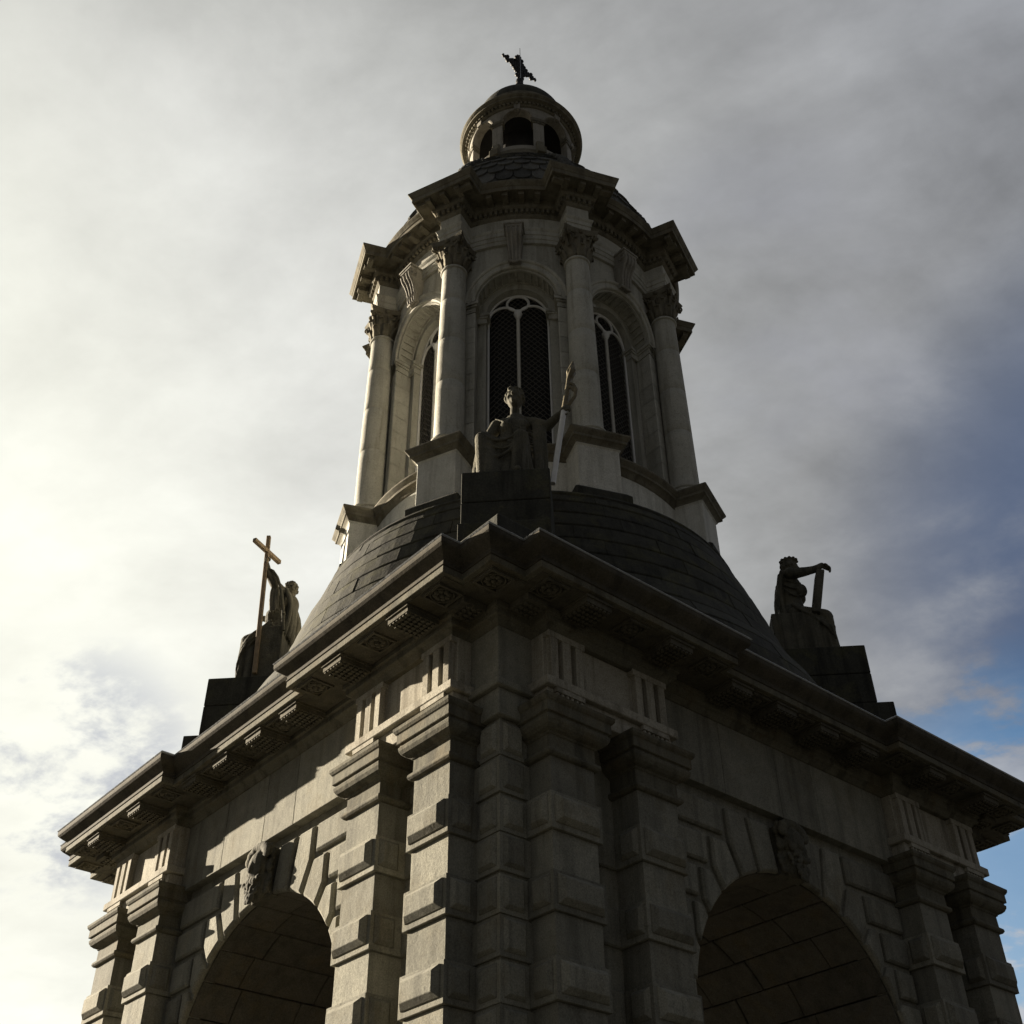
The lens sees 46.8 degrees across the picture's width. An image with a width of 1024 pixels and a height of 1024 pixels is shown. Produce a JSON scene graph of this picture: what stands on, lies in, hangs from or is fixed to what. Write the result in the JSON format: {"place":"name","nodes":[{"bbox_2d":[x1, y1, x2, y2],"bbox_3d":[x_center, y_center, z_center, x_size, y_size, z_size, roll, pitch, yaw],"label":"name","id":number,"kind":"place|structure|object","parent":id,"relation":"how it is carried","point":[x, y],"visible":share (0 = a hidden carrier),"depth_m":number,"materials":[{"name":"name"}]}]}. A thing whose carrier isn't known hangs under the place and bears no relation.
{"place":"outdoors","nodes":[
{"label":"outdoors","id":0,"kind":"place"},
{"bbox_2d":[0,0,1023,1023],"label":"sky","id":1,"kind":"structure","parent":0,"point":[192,192],"materials":[{"name":"grey"}]},
{"bbox_2d":[57,53,1023,1023],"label":"bell tower","id":2,"kind":"structure","parent":0,"point":[587,739],"depth_m":13.52,"materials":[{"name":"stone"}]},
{"bbox_2d":[235,535,300,676],"bbox_3d":[-3.889,1.609,18.781,0.900,2.728,1.166,-3,-39,3],"label":"statue","id":3,"kind":"object","parent":2,"relation":"on","point":[266,645],"visible":0.77,"depth_m":18.44,"materials":[{"name":"stone"}]},
{"bbox_2d":[422,362,427,442],"bbox_3d":[-1.659,-0.773,20.698,0.362,4.100,1.134,-3,-39,3],"label":"belfry window","id":4,"kind":"structure","parent":2,"relation":"in","point":[426,362],"depth_m":21.28,"materials":[{"name":"metal"}]},
{"bbox_2d":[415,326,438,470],"bbox_3d":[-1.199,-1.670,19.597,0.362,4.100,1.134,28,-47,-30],"label":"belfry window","id":5,"kind":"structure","parent":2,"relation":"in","point":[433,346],"depth_m":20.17,"materials":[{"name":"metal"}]},
{"bbox_2d":[487,295,554,442],"bbox_3d":[0.130,-2.107,19.077,1.134,4.100,0.362,-3,-39,3],"label":"belfry window","id":6,"kind":"structure","parent":2,"relation":"in","point":[510,330],"depth_m":19.43,"materials":[{"name":"metal"}]},
{"bbox_2d":[472,361,577,485],"bbox_3d":[0.174,-1.042,15.092,1.394,2.130,0.935,-3,-39,3],"label":"statue","id":7,"kind":"object","parent":2,"relation":"on","point":[510,447],"visible":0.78,"depth_m":14.76,"materials":[{"name":"stone"}]},
{"bbox_2d":[593,312,635,462],"bbox_3d":[1.550,-1.826,19.443,1.134,4.100,0.362,28,-47,-30],"label":"belfry window","id":8,"kind":"structure","parent":2,"relation":"in","point":[610,376],"depth_m":19.86,"materials":[{"name":"metal"}]},
{"bbox_2d":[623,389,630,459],"bbox_3d":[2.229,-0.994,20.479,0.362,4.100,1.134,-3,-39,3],"label":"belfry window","id":9,"kind":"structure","parent":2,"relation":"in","point":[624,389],"depth_m":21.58,"materials":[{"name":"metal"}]},
{"bbox_2d":[769,556,839,648],"bbox_3d":[4.441,1.501,18.182,1.051,1.998,0.792,-3,-39,3],"label":"statue","id":10,"kind":"object","parent":2,"relation":"on","point":[795,623],"visible":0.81,"depth_m":17.75,"materials":[{"name":"stone"}]}
]}

